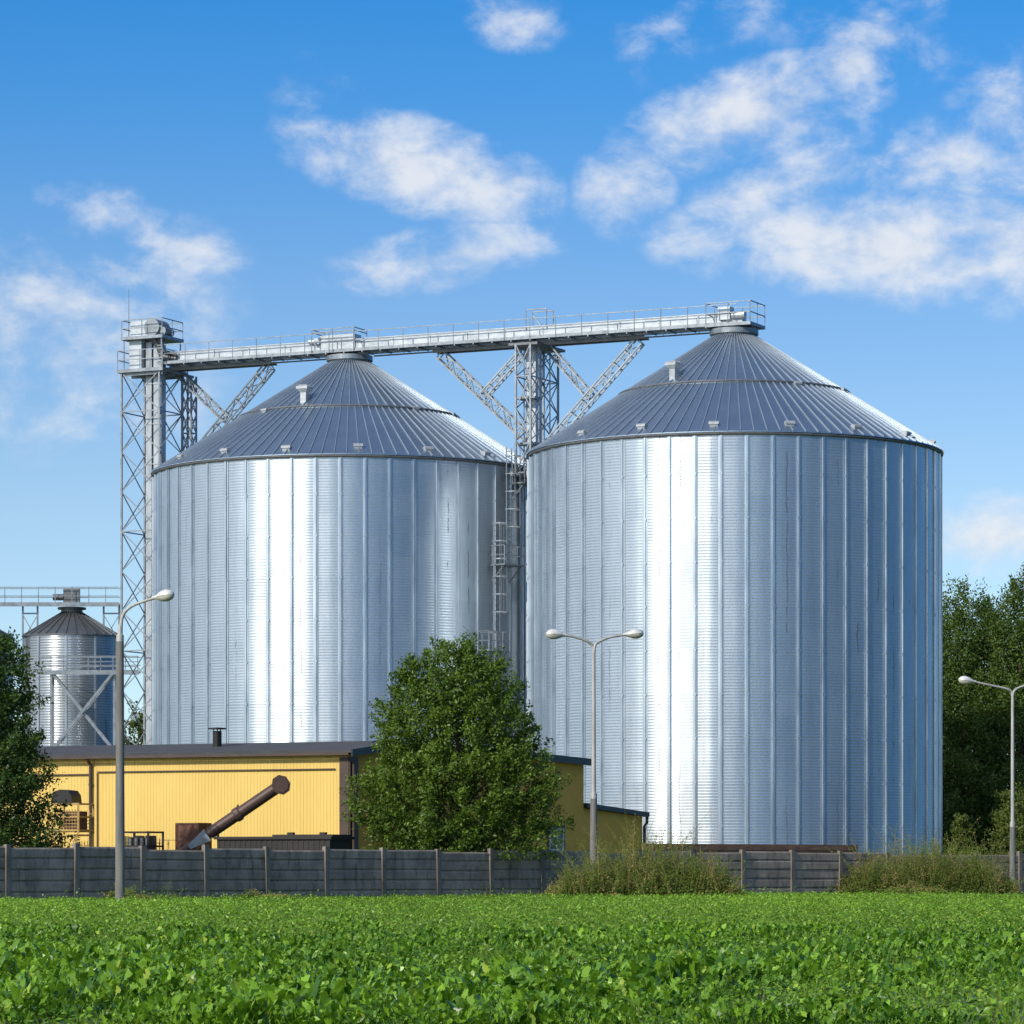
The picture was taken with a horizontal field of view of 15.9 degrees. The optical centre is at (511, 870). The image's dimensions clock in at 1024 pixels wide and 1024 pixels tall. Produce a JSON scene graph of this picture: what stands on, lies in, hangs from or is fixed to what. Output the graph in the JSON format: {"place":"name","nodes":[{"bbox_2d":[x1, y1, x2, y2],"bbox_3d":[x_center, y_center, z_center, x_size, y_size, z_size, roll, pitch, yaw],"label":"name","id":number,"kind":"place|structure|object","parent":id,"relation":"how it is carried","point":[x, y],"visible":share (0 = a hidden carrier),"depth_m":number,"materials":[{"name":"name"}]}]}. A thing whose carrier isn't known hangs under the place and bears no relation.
{"place":"outdoors","nodes":[
{"label":"outdoors","id":0,"kind":"place"},
{"bbox_2d":[38,656,140,745],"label":"steel platform","id":1,"kind":"structure","parent":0,"point":[53,674],"depth_m":224.40,"materials":[{"name":"grey metal"}]},
{"bbox_2d":[0,727,649,852],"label":"yellow warehouse","id":2,"kind":"structure","parent":0,"point":[167,787],"depth_m":158.70,"materials":[{"name":"yellow painted corrugated metal"},{"name":"dark painted metal"}]},
{"bbox_2d":[547,825,564,850],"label":"window","id":3,"kind":"structure","parent":2,"relation":"in","point":[561,835],"depth_m":174.10,"materials":[{"name":"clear glass"}]},
{"bbox_2d":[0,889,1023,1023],"bbox_3d":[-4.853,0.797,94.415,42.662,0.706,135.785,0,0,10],"label":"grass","id":4,"kind":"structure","parent":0,"point":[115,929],"depth_m":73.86,"materials":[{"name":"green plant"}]},
{"bbox_2d":[0,884,1023,1023],"bbox_3d":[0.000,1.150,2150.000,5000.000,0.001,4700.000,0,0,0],"label":"field","id":5,"kind":"structure","parent":0,"point":[760,996],"depth_m":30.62,"materials":[{"name":"green plant"}]},
{"bbox_2d":[0,629,15,746],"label":"silo","id":6,"kind":"object","parent":5,"relation":"on","point":[3,632],"visible":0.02,"depth_m":232.29,"materials":[{"name":"metal"}]},
{"bbox_2d":[0,626,85,847],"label":"broadleaf tree","id":7,"kind":"object","parent":5,"relation":"on","point":[13,703],"visible":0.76,"depth_m":142.16,"materials":[{"name":"green plant"}]},
{"bbox_2d":[0,587,119,742],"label":"steel gangway","id":8,"kind":"object","parent":5,"relation":"on","point":[69,596],"visible":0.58,"depth_m":229.81,"materials":[{"name":"grey metal"}]},
{"bbox_2d":[22,607,116,745],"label":"silo","id":9,"kind":"object","parent":5,"relation":"on","point":[71,631],"visible":0.27,"depth_m":228.19,"materials":[{"name":"metal"}]},
{"bbox_2d":[102,883,152,899],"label":"weed clump","id":10,"kind":"object","parent":5,"relation":"on","point":[132,893],"visible":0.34,"depth_m":127.50,"materials":[{"name":"green plant"}]},
{"bbox_2d":[124,700,142,744],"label":"distant tree","id":11,"kind":"object","parent":5,"relation":"on","point":[134,722],"visible":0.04,"depth_m":264.16,"materials":[{"name":"green plant"}]},
{"bbox_2d":[115,589,174,899],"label":"street lamp","id":12,"kind":"object","parent":5,"relation":"on","point":[165,595],"visible":0.99,"depth_m":124.87,"materials":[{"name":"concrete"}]},
{"bbox_2d":[117,313,187,744],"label":"elevator tower","id":13,"kind":"structure","parent":5,"relation":"on","point":[146,338],"depth_m":220.17,"materials":[{"name":"metal"}]},
{"bbox_2d":[143,883,181,898],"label":"weed clump","id":14,"kind":"object","parent":5,"relation":"on","point":[172,894],"visible":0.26,"depth_m":130.14,"materials":[{"name":"green plant"}]},
{"bbox_2d":[175,823,211,849],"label":"rusty bin","id":15,"kind":"object","parent":5,"relation":"on","point":[185,833],"visible":0.38,"depth_m":153.19,"materials":[{"name":"metal"}]},
{"bbox_2d":[166,364,275,450],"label":"conveyor support","id":16,"kind":"object","parent":5,"relation":"on","point":[189,383],"visible":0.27,"depth_m":220.06,"materials":[{"name":"metal"}]},
{"bbox_2d":[179,775,290,849],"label":"grain auger","id":17,"kind":"object","parent":5,"relation":"on","point":[280,784],"visible":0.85,"depth_m":149.77,"materials":[{"name":"metal"}]},
{"bbox_2d":[234,888,292,899],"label":"weed clump","id":18,"kind":"object","parent":5,"relation":"on","point":[257,892],"visible":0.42,"depth_m":133.50,"materials":[{"name":"green plant"}]},
{"bbox_2d":[214,832,354,849],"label":"steel container","id":19,"kind":"object","parent":5,"relation":"on","point":[294,841],"visible":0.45,"depth_m":146.15,"materials":[{"name":"metal"}]},
{"bbox_2d":[150,353,526,748],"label":"grain silo","id":20,"kind":"object","parent":5,"relation":"on","point":[335,537],"visible":0.52,"depth_m":205.16,"materials":[{"name":"metal"}]},
{"bbox_2d":[157,300,764,371],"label":"grain conveyor","id":21,"kind":"object","parent":20,"relation":"on","point":[556,335],"visible":1,"depth_m":211.27,"materials":[{"name":"metal"}]},
{"bbox_2d":[339,626,579,860],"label":"broadleaf tree","id":22,"kind":"object","parent":5,"relation":"on","point":[459,829],"visible":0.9,"depth_m":150.39,"materials":[{"name":"green plant"}]},
{"bbox_2d":[0,917,1023,1023],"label":"leafy crop","id":23,"kind":"object","parent":5,"relation":"on","point":[294,996],"visible":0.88,"depth_m":33.33,"materials":[{"name":"green plant"}]},
{"bbox_2d":[0,843,1023,900],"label":"concrete fence","id":24,"kind":"object","parent":5,"relation":"on","point":[37,873],"visible":0.63,"depth_m":142.50,"materials":[{"name":"grey concrete"}]},
{"bbox_2d":[436,308,644,740],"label":"conveyor support","id":25,"kind":"object","parent":5,"relation":"on","point":[535,357],"visible":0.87,"depth_m":209.19,"materials":[{"name":"metal"}]},
{"bbox_2d":[546,629,643,869],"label":"street lamp","id":26,"kind":"object","parent":5,"relation":"on","point":[557,634],"visible":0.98,"depth_m":148.93,"materials":[{"name":"metal"}]},
{"bbox_2d":[541,799,747,896],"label":"weed thicket","id":27,"kind":"object","parent":5,"relation":"on","point":[664,879],"visible":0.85,"depth_m":145.04,"materials":[{"name":"green plant"}]},
{"bbox_2d":[525,327,943,854],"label":"grain silo","id":28,"kind":"object","parent":5,"relation":"on","point":[740,528],"visible":0.87,"depth_m":194.61,"materials":[{"name":"metal"}]},
{"bbox_2d":[642,843,857,852],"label":"timber wall","id":29,"kind":"structure","parent":5,"relation":"on","point":[726,848],"depth_m":172.45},
{"bbox_2d":[875,879,951,893],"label":"weed clump","id":30,"kind":"object","parent":5,"relation":"on","point":[912,888],"visible":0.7,"depth_m":162.75,"materials":[{"name":"green plant"}]},
{"bbox_2d":[821,817,1023,894],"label":"weed thicket","id":31,"kind":"object","parent":5,"relation":"on","point":[972,877],"visible":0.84,"depth_m":166.63,"materials":[{"name":"green plant"}]},
{"bbox_2d":[946,812,977,854],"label":"shrub","id":32,"kind":"object","parent":5,"relation":"on","point":[958,828],"visible":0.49,"depth_m":188.88,"materials":[{"name":"green plant"}]},
{"bbox_2d":[942,606,987,848],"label":"tall tree","id":33,"kind":"object","parent":5,"relation":"on","point":[954,669],"depth_m":246.65,"materials":[{"name":"green plant"}]},
{"bbox_2d":[942,573,1017,854],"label":"tall tree","id":34,"kind":"object","parent":5,"relation":"on","point":[968,660],"visible":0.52,"depth_m":235.54,"materials":[{"name":"green plant"}]},
{"bbox_2d":[942,590,1022,851],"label":"tall tree","id":35,"kind":"object","parent":5,"relation":"on","point":[986,608],"depth_m":244.07,"materials":[{"name":"green plant"}]},
{"bbox_2d":[942,563,1023,854],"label":"tall tree","id":36,"kind":"object","parent":5,"relation":"on","point":[1016,679],"visible":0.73,"depth_m":233.57,"materials":[{"name":"green plant"}]},
{"bbox_2d":[958,676,1023,885],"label":"street lamp","id":37,"kind":"object","parent":5,"relation":"on","point":[964,680],"visible":0.98,"depth_m":175.01,"materials":[{"name":"metal"}]},
{"bbox_2d":[981,782,1023,854],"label":"shrub","id":38,"kind":"object","parent":5,"relation":"on","point":[1004,821],"visible":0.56,"depth_m":188.76,"materials":[{"name":"green plant"}]},
{"bbox_2d":[984,594,1023,815],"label":"tall tree","id":39,"kind":"object","parent":5,"relation":"on","point":[1016,740],"visible":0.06,"depth_m":238.60,"materials":[{"name":"green plant"}]},
{"bbox_2d":[0,0,1023,770],"label":"sky","id":40,"kind":"structure","parent":0,"point":[852,171],"materials":[{"name":"blue"}]},
{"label":"wire crate","id":41,"kind":"object","parent":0,"visible":0},
{"bbox_2d":[45,834,91,847],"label":"wire crate","id":42,"kind":"object","parent":41,"relation":"on","point":[90,835],"visible":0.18,"depth_m":155.45,"materials":[{"name":"beige metal"}]},
{"bbox_2d":[48,803,93,833],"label":"wire crate","id":43,"kind":"object","parent":42,"relation":"on","point":[63,830],"visible":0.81,"depth_m":155.14,"materials":[{"name":"beige metal"}]},
{"bbox_2d":[52,789,81,802],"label":"machine hood","id":44,"kind":"object","parent":43,"relation":"on","point":[72,796],"visible":0.8,"depth_m":156.46,"materials":[{"name":"black metal"}]},
{"bbox_2d":[60,811,86,828],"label":"packing case","id":45,"kind":"object","parent":43,"relation":"on","point":[82,823],"visible":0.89,"depth_m":155.42,"materials":[{"name":"wood"}]},
{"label":"wire crate","id":46,"kind":"object","parent":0,"visible":0},
{"bbox_2d":[125,831,163,849],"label":"wire crate","id":47,"kind":"object","parent":46,"relation":"on","point":[147,845],"visible":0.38,"depth_m":152.50,"materials":[{"name":"paint"}]},
{"bbox_2d":[129,836,155,849],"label":"machine parts","id":48,"kind":"object","parent":47,"relation":"in","point":[152,840],"visible":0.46,"depth_m":152.83,"materials":[{"name":"metal"}]}
]}

